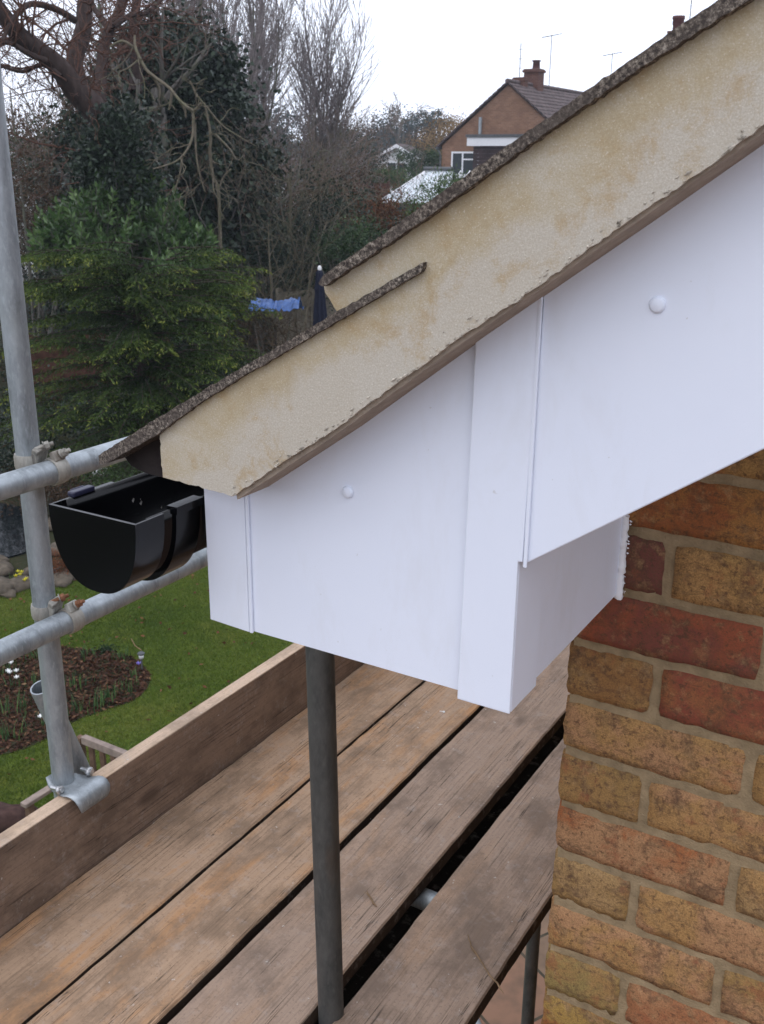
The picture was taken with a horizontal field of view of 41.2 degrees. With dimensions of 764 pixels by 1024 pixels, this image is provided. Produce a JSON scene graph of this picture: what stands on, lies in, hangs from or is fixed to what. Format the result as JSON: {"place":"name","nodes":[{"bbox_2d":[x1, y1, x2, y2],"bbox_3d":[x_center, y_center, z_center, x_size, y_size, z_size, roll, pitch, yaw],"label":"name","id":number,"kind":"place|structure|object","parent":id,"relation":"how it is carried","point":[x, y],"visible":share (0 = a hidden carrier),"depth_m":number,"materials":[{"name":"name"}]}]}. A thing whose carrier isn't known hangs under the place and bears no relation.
{"place":"outdoors","nodes":[
{"label":"outdoors","id":0,"kind":"place"},
{"bbox_2d":[0,503,26,557],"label":"pond water","id":1,"kind":"structure","parent":0,"point":[12,540],"depth_m":15.80,"materials":[{"name":"black liquid"}]},
{"bbox_2d":[0,566,292,807],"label":"lawn","id":2,"kind":"structure","parent":0,"point":[130,732],"depth_m":11.88,"materials":[{"name":"green plant"}]},
{"bbox_2d":[0,576,13,593],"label":"garden stone","id":3,"kind":"object","parent":2,"relation":"on","point":[6,585],"visible":0.68,"depth_m":13.56,"materials":[{"name":"grey stone"}]},
{"bbox_2d":[0,801,38,832],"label":"garden stone","id":4,"kind":"object","parent":2,"relation":"on","point":[11,815],"visible":0.53,"depth_m":8.76,"materials":[{"name":"stone"}]},
{"bbox_2d":[10,575,30,591],"bbox_3d":[-4.908,0.990,13.804,0.383,0.214,0.497,11,22,29],"label":"garden stone","id":5,"kind":"object","parent":2,"relation":"on","point":[20,584],"visible":0.53,"depth_m":13.69,"materials":[{"name":"grey stone"}]},
{"bbox_2d":[54,571,72,587],"bbox_3d":[-4.380,0.945,13.971,0.408,0.192,0.420,11,22,29],"label":"garden stone","id":6,"kind":"object","parent":2,"relation":"on","point":[64,580],"visible":0.66,"depth_m":13.87,"materials":[{"name":"grey stone"}]},
{"bbox_2d":[20,734,126,816],"bbox_3d":[-2.133,2.503,8.135,1.390,0.915,0.674,11,22,29],"label":"garden bench","id":7,"kind":"object","parent":2,"relation":"on","point":[93,744],"visible":0.19,"depth_m":8.41,"materials":[{"name":"brown wood"}]},
{"bbox_2d":[0,645,151,754],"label":"bark mulch","id":8,"kind":"object","parent":2,"relation":"on","point":[31,667],"visible":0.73,"depth_m":11.17,"materials":[{"name":"brown wood"}]},
{"bbox_2d":[0,715,26,740],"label":"bulb plant","id":9,"kind":"object","parent":8,"relation":"on","point":[6,735],"visible":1,"depth_m":10.14,"materials":[{"name":"green plant"}]},
{"bbox_2d":[8,690,31,717],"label":"bulb plant","id":10,"kind":"object","parent":8,"relation":"on","point":[24,701],"visible":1,"depth_m":10.66,"materials":[{"name":"green plant"}]},
{"bbox_2d":[94,684,113,714],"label":"bulb plant","id":11,"kind":"object","parent":8,"relation":"on","point":[100,698],"visible":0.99,"depth_m":10.72,"materials":[{"name":"green plant"}]},
{"bbox_2d":[2,574,252,774],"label":"fallen leaves","id":12,"kind":"object","parent":2,"relation":"on","point":[184,633],"visible":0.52,"depth_m":12.32,"materials":[{"name":"brown plant"}]},
{"bbox_2d":[0,141,434,577],"bbox_3d":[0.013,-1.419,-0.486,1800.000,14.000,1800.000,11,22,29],"label":"ground","id":13,"kind":"structure","parent":0,"point":[20,562],"depth_m":20.47,"materials":[{"name":"soil"}]},
{"bbox_2d":[0,560,13,576],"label":"garden stone","id":14,"kind":"object","parent":13,"relation":"on","point":[6,568],"visible":0.87,"depth_m":14.22,"materials":[{"name":"grey stone"}]},
{"bbox_2d":[8,110,59,332],"bbox_3d":[-10.373,-8.400,30.415,4.003,6.847,3.371,11,22,29],"label":"shrub","id":15,"kind":"object","parent":13,"relation":"on","point":[34,121],"visible":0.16,"depth_m":29.46,"materials":[{"name":"brown plant"}]},
{"bbox_2d":[8,137,61,277],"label":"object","id":16,"kind":"structure","parent":13,"relation":"on","point":[22,190],"depth_m":38.63,"materials":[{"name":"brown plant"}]},
{"bbox_2d":[0,414,73,501],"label":"shrub","id":17,"kind":"object","parent":13,"relation":"on","point":[4,459],"visible":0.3,"depth_m":17.45,"materials":[{"name":"green plant"}]},
{"bbox_2d":[0,90,86,335],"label":"shrub","id":18,"kind":"object","parent":13,"relation":"on","point":[22,247],"visible":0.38,"depth_m":24.22,"materials":[{"name":"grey plant"}]},
{"bbox_2d":[2,52,88,276],"bbox_3d":[-14.077,-13.814,36.464,9.411,12.737,10.813,11,22,29],"label":"bare tree","id":19,"kind":"object","parent":13,"relation":"on","point":[34,126],"visible":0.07,"depth_m":36.93,"materials":[{"name":"brown plant"}]},
{"bbox_2d":[3,54,88,331],"bbox_3d":[-8.759,-8.258,27.762,5.798,8.490,4.263,11,22,29],"label":"shrub","id":20,"kind":"object","parent":13,"relation":"on","point":[51,304],"visible":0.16,"depth_m":27.17,"materials":[{"name":"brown plant"}]},
{"bbox_2d":[27,548,68,577],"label":"heather","id":21,"kind":"object","parent":13,"relation":"on","point":[57,570],"visible":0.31,"depth_m":14.11,"materials":[{"name":"brown plant"}]},
{"bbox_2d":[1,445,105,516],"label":"border plant","id":22,"kind":"object","parent":13,"relation":"on","point":[57,495],"visible":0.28,"depth_m":16.22,"materials":[{"name":"green plant"}]},
{"bbox_2d":[28,330,171,418],"bbox_3d":[-6.292,-2.976,22.874,3.072,2.200,0.100,-5,20,-15],"label":"fence","id":23,"kind":"object","parent":13,"relation":"on","point":[44,354],"visible":0.11,"depth_m":22.53,"materials":[{"name":"brown wood"}]},
{"bbox_2d":[64,432,143,490],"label":"border plant","id":24,"kind":"object","parent":13,"relation":"on","point":[107,470],"visible":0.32,"depth_m":17.10,"materials":[{"name":"green plant"}]},
{"bbox_2d":[43,381,177,462],"bbox_3d":[-4.909,-1.840,19.492,3.760,1.918,2.456,11,22,29],"label":"shrub","id":25,"kind":"object","parent":13,"relation":"on","point":[78,432],"visible":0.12,"depth_m":19.26,"materials":[{"name":"green plant"}]},
{"bbox_2d":[0,0,228,329],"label":"oak tree","id":26,"kind":"object","parent":13,"relation":"on","point":[68,73],"visible":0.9,"depth_m":19.17,"materials":[{"name":"brown plant"}]},
{"bbox_2d":[53,103,138,412],"bbox_3d":[-5.388,-4.490,19.974,1.594,6.563,1.644,-15,24,-38],"label":"ivy growth","id":27,"kind":"object","parent":26,"relation":"attached to","point":[77,173],"visible":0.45,"depth_m":18.96,"materials":[{"name":"green plant"}]},
{"bbox_2d":[61,80,183,416],"bbox_3d":[-4.844,-4.656,19.815,2.554,6.992,2.159,11,22,29],"label":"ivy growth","id":28,"kind":"object","parent":26,"relation":"attached to","point":[125,137],"visible":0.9,"depth_m":18.82,"materials":[{"name":"green plant"}]},
{"bbox_2d":[1,0,228,167],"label":"bare tree","id":29,"kind":"object","parent":13,"relation":"on","point":[57,91],"visible":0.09,"depth_m":31.61,"materials":[{"name":"brown plant"}]},
{"bbox_2d":[6,0,240,274],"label":"bare tree","id":30,"kind":"object","parent":13,"relation":"on","point":[165,5],"visible":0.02,"depth_m":31.94,"materials":[{"name":"brown plant"}]},
{"bbox_2d":[25,159,235,381],"bbox_3d":[-4.518,-4.495,19.419,3.373,4.502,3.817,11,22,29],"label":"laurel bush","id":31,"kind":"object","parent":13,"relation":"on","point":[72,228],"visible":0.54,"depth_m":18.96,"materials":[{"name":"green plant"}]},
{"bbox_2d":[7,19,256,266],"bbox_3d":[-7.292,-8.150,26.813,8.077,9.002,6.234,11,22,29],"label":"bare tree","id":32,"kind":"object","parent":13,"relation":"on","point":[38,159],"visible":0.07,"depth_m":24.99,"materials":[{"name":"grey plant"}]},
{"bbox_2d":[5,70,261,313],"bbox_3d":[-7.752,-9.739,30.901,8.411,9.247,7.837,-9,21,-26],"label":"bare tree","id":33,"kind":"object","parent":13,"relation":"on","point":[46,146],"visible":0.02,"depth_m":27.82,"materials":[{"name":"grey plant"}]},
{"bbox_2d":[0,240,282,466],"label":"golden conifer","id":34,"kind":"object","parent":13,"relation":"on","point":[138,339],"visible":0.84,"depth_m":16.45,"materials":[{"name":"conifer needles"},{"name":"leaves"}]},
{"bbox_2d":[16,0,311,388],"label":"ivy clad tree","id":35,"kind":"object","parent":13,"relation":"on","point":[214,70],"visible":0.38,"depth_m":24.70,"materials":[{"name":"green plant"}]},
{"bbox_2d":[0,217,348,445],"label":"undergrowth","id":36,"kind":"object","parent":13,"relation":"on","point":[7,402],"visible":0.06,"depth_m":24.16,"materials":[{"name":"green plant"}]},
{"bbox_2d":[99,35,262,265],"bbox_3d":[-3.564,-6.687,19.523,2.325,4.237,5.257,4,19,11],"label":"bare tree","id":37,"kind":"object","parent":13,"relation":"on","point":[156,79],"visible":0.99,"depth_m":18.16,"materials":[{"name":"brown plant"}]},
{"bbox_2d":[9,116,372,317],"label":"woodland","id":38,"kind":"object","parent":13,"relation":"on","point":[257,181],"depth_m":34.38,"materials":[{"name":"brown plant"}]},
{"bbox_2d":[0,135,395,381],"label":"undergrowth","id":39,"kind":"object","parent":13,"relation":"on","point":[50,200],"visible":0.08,"depth_m":29.90,"materials":[{"name":"brown plant"}]},
{"bbox_2d":[7,78,392,264],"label":"woodland","id":40,"kind":"object","parent":13,"relation":"on","point":[300,145],"visible":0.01,"depth_m":47.03,"materials":[{"name":"brown plant"}]},
{"bbox_2d":[167,360,245,402],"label":"shrub","id":41,"kind":"object","parent":13,"relation":"on","point":[210,382],"visible":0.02,"depth_m":19.80,"materials":[{"name":"green plant"}]},
{"bbox_2d":[127,0,287,153],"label":"bare tree","id":42,"kind":"object","parent":13,"relation":"on","point":[255,37],"visible":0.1,"depth_m":32.54,"materials":[{"name":"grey plant"}]},
{"bbox_2d":[206,284,322,364],"bbox_3d":[-2.194,-2.819,20.213,2.848,3.321,2.176,2,19,5],"label":"brushwood","id":43,"kind":"object","parent":13,"relation":"on","point":[280,332],"visible":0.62,"depth_m":20.04,"materials":[{"name":"brown plant"}]},
{"bbox_2d":[248,297,303,311],"bbox_3d":[-2.049,-4.051,19.843,0.946,0.333,1.302,1,19,0],"label":"tarpaulin","id":44,"kind":"object","parent":43,"relation":"on","point":[290,304],"visible":0.9,"depth_m":19.41,"materials":[{"name":"blue plastic"}]},
{"bbox_2d":[202,0,327,184],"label":"bare tree","id":45,"kind":"object","parent":13,"relation":"on","point":[273,35],"visible":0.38,"depth_m":36.21,"materials":[{"name":"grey plant"}]},
{"bbox_2d":[230,144,303,359],"bbox_3d":[-3.328,-6.640,27.070,2.972,6.022,2.756,-5,20,-16],"label":"shrub","id":46,"kind":"object","parent":13,"relation":"on","point":[251,339],"visible":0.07,"depth_m":27.40,"materials":[{"name":"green plant"}]},
{"bbox_2d":[163,113,377,356],"bbox_3d":[-3.874,-7.007,26.842,6.051,6.986,7.599,11,22,29],"label":"bare tree","id":47,"kind":"object","parent":13,"relation":"on","point":[258,321],"visible":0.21,"depth_m":25.49,"materials":[{"name":"brown plant"}]},
{"bbox_2d":[204,0,346,283],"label":"bare tree","id":48,"kind":"object","parent":13,"relation":"on","point":[304,140],"visible":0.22,"depth_m":39.33,"materials":[{"name":"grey plant"}]},
{"bbox_2d":[250,200,306,349],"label":"bare tree","id":49,"kind":"object","parent":13,"relation":"on","point":[277,282],"visible":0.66,"depth_m":23.41,"materials":[{"name":"brown plant"}]},
{"bbox_2d":[157,105,408,357],"bbox_3d":[-1.846,-5.847,23.806,6.079,6.805,7.793,7,20,19],"label":"bare bush","id":50,"kind":"object","parent":13,"relation":"on","point":[308,306],"visible":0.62,"depth_m":23.29,"materials":[{"name":"brown plant"}]},
{"bbox_2d":[267,108,301,157],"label":"evergreen tree","id":51,"kind":"object","parent":13,"relation":"on","point":[286,139],"visible":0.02,"depth_m":92.87,"materials":[{"name":"green plant"}]},
{"bbox_2d":[222,196,355,346],"bbox_3d":[-2.517,-5.432,25.532,4.012,4.792,2.883,11,22,29],"label":"shrub","id":52,"kind":"object","parent":13,"relation":"on","point":[282,259],"visible":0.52,"depth_m":25.03,"materials":[{"name":"grey plant"}]},
{"bbox_2d":[262,61,325,290],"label":"bare tree","id":53,"kind":"object","parent":13,"relation":"on","point":[286,105],"visible":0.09,"depth_m":40.22,"materials":[{"name":"brown plant"}]},
{"bbox_2d":[196,97,401,334],"bbox_3d":[-2.600,-6.432,25.082,5.013,7.066,6.641,-15,24,-38],"label":"bare tree","id":54,"kind":"object","parent":13,"relation":"on","point":[288,182],"visible":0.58,"depth_m":24.30,"materials":[{"name":"brown plant"}]},
{"bbox_2d":[269,86,329,186],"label":"evergreen tree","id":55,"kind":"object","parent":13,"relation":"on","point":[287,115],"visible":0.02,"depth_m":102.49,"materials":[{"name":"green plant"}]},
{"bbox_2d":[275,287,334,344],"bbox_3d":[-1.783,-4.093,25.266,0.100,3.038,2.122,17,25,39],"label":"fence","id":56,"kind":"object","parent":13,"relation":"on","point":[281,295],"visible":0.13,"depth_m":24.71,"materials":[{"name":"brown wood"}]},
{"bbox_2d":[235,88,395,324],"bbox_3d":[-2.896,-8.469,30.155,6.512,7.482,6.167,11,22,29],"label":"bare tree","id":57,"kind":"object","parent":13,"relation":"on","point":[304,162],"visible":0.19,"depth_m":29.52,"materials":[{"name":"brown plant"}]},
{"bbox_2d":[313,265,326,325],"bbox_3d":[-1.361,-3.702,22.474,0.370,3.415,0.370,11,22,29],"label":"parasol","id":58,"kind":"object","parent":13,"relation":"on","point":[319,310],"visible":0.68,"depth_m":22.09,"materials":[{"name":"blue fabric"}]},
{"bbox_2d":[233,160,407,290],"bbox_3d":[-1.674,-6.159,26.173,5.016,5.764,4.130,11,22,29],"label":"shrub","id":59,"kind":"object","parent":13,"relation":"on","point":[298,218],"visible":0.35,"depth_m":25.56,"materials":[{"name":"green plant"}]},
{"bbox_2d":[279,0,380,271],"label":"bare tree","id":60,"kind":"object","parent":13,"relation":"on","point":[326,83],"visible":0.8,"depth_m":40.27,"materials":[{"name":"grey plant"}]},
{"bbox_2d":[291,134,389,264],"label":"bare tree","id":61,"kind":"object","parent":13,"relation":"on","point":[360,168],"visible":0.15,"depth_m":45.91,"materials":[{"name":"brown plant"}]},
{"bbox_2d":[310,202,394,311],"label":"shrub","id":62,"kind":"object","parent":13,"relation":"on","point":[361,243],"visible":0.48,"depth_m":23.10,"materials":[{"name":"green plant"}]},
{"bbox_2d":[325,125,390,186],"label":"evergreen tree","id":63,"kind":"object","parent":13,"relation":"on","point":[373,151],"visible":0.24,"depth_m":56.65,"materials":[{"name":"green plant"}]},
{"bbox_2d":[308,179,407,244],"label":"shrub","id":64,"kind":"object","parent":13,"relation":"on","point":[357,205],"visible":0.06,"depth_m":30.62,"materials":[{"name":"plant"}]},
{"bbox_2d":[353,181,389,236],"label":"fence","id":65,"kind":"object","parent":13,"relation":"on","point":[386,186],"visible":0.06,"depth_m":55.24,"materials":[{"name":"brown wood"}]},
{"bbox_2d":[324,180,422,251],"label":"beech hedge","id":66,"kind":"object","parent":13,"relation":"on","point":[382,207],"visible":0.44,"depth_m":28.51,"materials":[{"name":"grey plant"}]},
{"bbox_2d":[296,97,451,227],"bbox_3d":[-0.444,-10.358,35.184,5.401,7.557,6.271,16,24,38],"label":"bare tree","id":67,"kind":"object","parent":13,"relation":"on","point":[362,154],"visible":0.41,"depth_m":34.68,"materials":[{"name":"brown plant"}]},
{"bbox_2d":[352,106,407,163],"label":"tree","id":68,"kind":"object","parent":13,"relation":"on","point":[367,129],"visible":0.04,"depth_m":135.27,"materials":[{"name":"grey plant"}]},
{"bbox_2d":[350,100,420,151],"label":"evergreen tree","id":69,"kind":"object","parent":13,"relation":"on","point":[382,121],"visible":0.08,"depth_m":138.67,"materials":[{"name":"grey plant"}]},
{"bbox_2d":[361,163,422,190],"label":"shrub","id":70,"kind":"object","parent":13,"relation":"on","point":[405,179],"visible":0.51,"depth_m":56.48,"materials":[{"name":"green plant"}]},
{"bbox_2d":[376,143,426,191],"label":"house","id":71,"kind":"structure","parent":13,"relation":"on","point":[396,147],"depth_m":68.04,"materials":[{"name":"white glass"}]},
{"bbox_2d":[375,91,435,147],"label":"bare tree","id":72,"kind":"object","parent":13,"relation":"on","point":[398,123],"visible":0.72,"depth_m":70.68,"materials":[{"name":"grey plant"}]},
{"bbox_2d":[48,0,763,1023],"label":"brick house","id":73,"kind":"structure","parent":13,"relation":"on","point":[488,432],"depth_m":0.91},
{"bbox_2d":[371,108,442,151],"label":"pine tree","id":74,"kind":"object","parent":13,"relation":"on","point":[412,125],"visible":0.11,"depth_m":130.19,"materials":[{"name":"green plant"}]},
{"bbox_2d":[389,145,441,178],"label":"hedge","id":75,"kind":"object","parent":13,"relation":"on","point":[432,156],"visible":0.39,"depth_m":62.15,"materials":[{"name":"green plant"}]},
{"bbox_2d":[389,176,447,225],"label":"shrub","id":76,"kind":"object","parent":13,"relation":"on","point":[414,206],"visible":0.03,"depth_m":28.71,"materials":[{"name":"green plant"}]},
{"bbox_2d":[399,112,447,151],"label":"tree","id":77,"kind":"object","parent":13,"relation":"on","point":[421,130],"visible":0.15,"depth_m":83.77,"materials":[{"name":"grey plant"}]},
{"bbox_2d":[383,167,469,224],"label":"conservatory","id":78,"kind":"object","parent":13,"relation":"on","point":[423,173],"visible":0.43,"depth_m":49.53,"materials":[{"name":"white glass"}]},
{"bbox_2d":[406,108,452,130],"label":"pine tree","id":79,"kind":"object","parent":13,"relation":"on","point":[429,116],"visible":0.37,"depth_m":138.93,"materials":[{"name":"grey plant"}]},
{"bbox_2d":[404,106,469,163],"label":"tree","id":80,"kind":"object","parent":13,"relation":"on","point":[431,137],"visible":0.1,"depth_m":74.76,"materials":[{"name":"brown plant"}]},
{"bbox_2d":[408,157,467,205],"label":"shrub","id":81,"kind":"object","parent":13,"relation":"on","point":[439,184],"visible":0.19,"depth_m":30.49,"materials":[{"name":"green plant"}]},
{"bbox_2d":[419,106,469,160],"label":"tree","id":82,"kind":"object","parent":13,"relation":"on","point":[452,124],"visible":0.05,"depth_m":82.00,"materials":[{"name":"brown plant"}]},
{"bbox_2d":[435,60,582,177],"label":"neighbour house","id":83,"kind":"structure","parent":13,"relation":"on","point":[509,111],"depth_m":50.32,"materials":[{"name":"brick"}]},
{"bbox_2d":[451,152,478,177],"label":"window","id":84,"kind":"structure","parent":83,"relation":"in","point":[465,159],"depth_m":51.74,"materials":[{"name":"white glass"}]},
{"bbox_2d":[667,15,684,33],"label":"house","id":85,"kind":"structure","parent":13,"relation":"on","point":[678,20],"depth_m":27.07,"materials":[{"name":"red brick"}]},
{"bbox_2d":[0,0,716,141],"label":"sky","id":86,"kind":"structure","parent":0,"point":[452,54],"materials":[{"name":"white"}]},
{"bbox_2d":[480,910,549,1023],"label":"patio","id":87,"kind":"structure","parent":0,"point":[504,1006],"depth_m":7.11,"materials":[{"name":"beige stone"}]},
{"bbox_2d":[0,64,74,797],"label":"scaffold tube","id":88,"kind":"object","parent":87,"relation":"on","point":[16,343],"depth_m":2.01,"materials":[{"name":"metal"}]},
{"bbox_2d":[30,593,84,633],"bbox_3d":[-0.683,0.210,2.141,0.117,0.093,0.058,7,20,17],"label":"scaffold coupler","id":89,"kind":"object","parent":88,"relation":"attached to","point":[73,611],"visible":0.81,"depth_m":2.12,"materials":[{"name":"metal"}]},
{"bbox_2d":[30,680,89,774],"bbox_3d":[-0.706,0.644,2.422,0.048,0.615,0.240,11,22,29],"label":"scaffold tube","id":90,"kind":"object","parent":88,"relation":"attached to","point":[79,758],"visible":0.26,"depth_m":2.33,"materials":[{"name":"metal"}]},
{"bbox_2d":[0,436,127,500],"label":"scaffold tube","id":91,"kind":"object","parent":88,"relation":"attached to","point":[17,482],"depth_m":2.00,"materials":[{"name":"metal"}]},
{"bbox_2d":[13,441,70,485],"bbox_3d":[-0.681,-0.100,2.035,0.117,0.093,0.058,7,20,17],"label":"scaffold coupler","id":92,"kind":"object","parent":91,"relation":"attached to","point":[39,454],"visible":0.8,"depth_m":2.02,"materials":[{"name":"metal"}]},
{"bbox_2d":[0,547,207,665],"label":"scaffold tube","id":93,"kind":"object","parent":88,"relation":"attached to","point":[22,642],"visible":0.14,"depth_m":2.17,"materials":[{"name":"metal"}]},
{"bbox_2d":[0,643,364,937],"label":"toe board","id":94,"kind":"object","parent":88,"relation":"attached to","point":[51,849],"visible":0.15,"depth_m":2.44,"materials":[{"name":"brown wood"}]},
{"bbox_2d":[46,767,109,812],"bbox_3d":[-0.683,0.618,2.273,0.116,0.063,0.105,11,22,29],"label":"toe board clip","id":95,"kind":"object","parent":94,"relation":"attached to","point":[86,791],"visible":0.94,"depth_m":2.25,"materials":[{"name":"metal"}]},
{"bbox_2d":[411,888,437,910],"bbox_3d":[-0.177,0.830,2.479,1.125,0.048,0.048,11,22,29],"label":"scaffold tube","id":96,"kind":"object","parent":88,"relation":"attached to","point":[422,901],"depth_m":2.31,"materials":[{"name":"metal"}]},
{"bbox_2d":[0,663,424,1023],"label":"scaffold board","id":97,"kind":"object","parent":96,"relation":"on","point":[60,943],"visible":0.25,"depth_m":2.35,"materials":[{"name":"brown wood"}]},
{"bbox_2d":[27,681,483,1023],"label":"scaffold board","id":98,"kind":"object","parent":96,"relation":"on","point":[171,960],"visible":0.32,"depth_m":2.25,"materials":[{"name":"brown wood"}]},
{"bbox_2d":[167,639,573,1023],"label":"scaffold board","id":99,"kind":"object","parent":96,"relation":"on","point":[400,849],"visible":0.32,"depth_m":2.34,"materials":[{"name":"brown wood"}]},
{"bbox_2d":[333,739,565,1023],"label":"scaffold board","id":100,"kind":"object","parent":96,"relation":"on","point":[492,898],"visible":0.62,"depth_m":2.15,"materials":[{"name":"brown wood"}]},
{"bbox_2d":[305,646,343,1023],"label":"scaffold tube","id":101,"kind":"object","parent":87,"relation":"on","point":[321,696],"depth_m":1.78,"materials":[{"name":"metal"}]},
{"bbox_2d":[315,948,388,1023],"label":"scaffold board","id":102,"kind":"object","parent":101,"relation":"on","point":[376,958],"visible":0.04,"depth_m":2.24,"materials":[{"name":"black"}]},
{"bbox_2d":[521,924,540,1023],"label":"scaffold tube","id":103,"kind":"object","parent":87,"relation":"on","point":[530,978],"depth_m":3.79,"materials":[{"name":"metal"}]},
{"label":"scaffold tube","id":104,"kind":"object","parent":103,"relation":"attached to","visible":0},
{"bbox_2d":[376,724,563,953],"bbox_3d":[0.820,0.544,3.703,0.227,0.040,3.350,11,22,29],"label":"scaffold board","id":105,"kind":"object","parent":104,"relation":"on","point":[389,942],"visible":0.01,"depth_m":2.68,"materials":[{"name":"black"}]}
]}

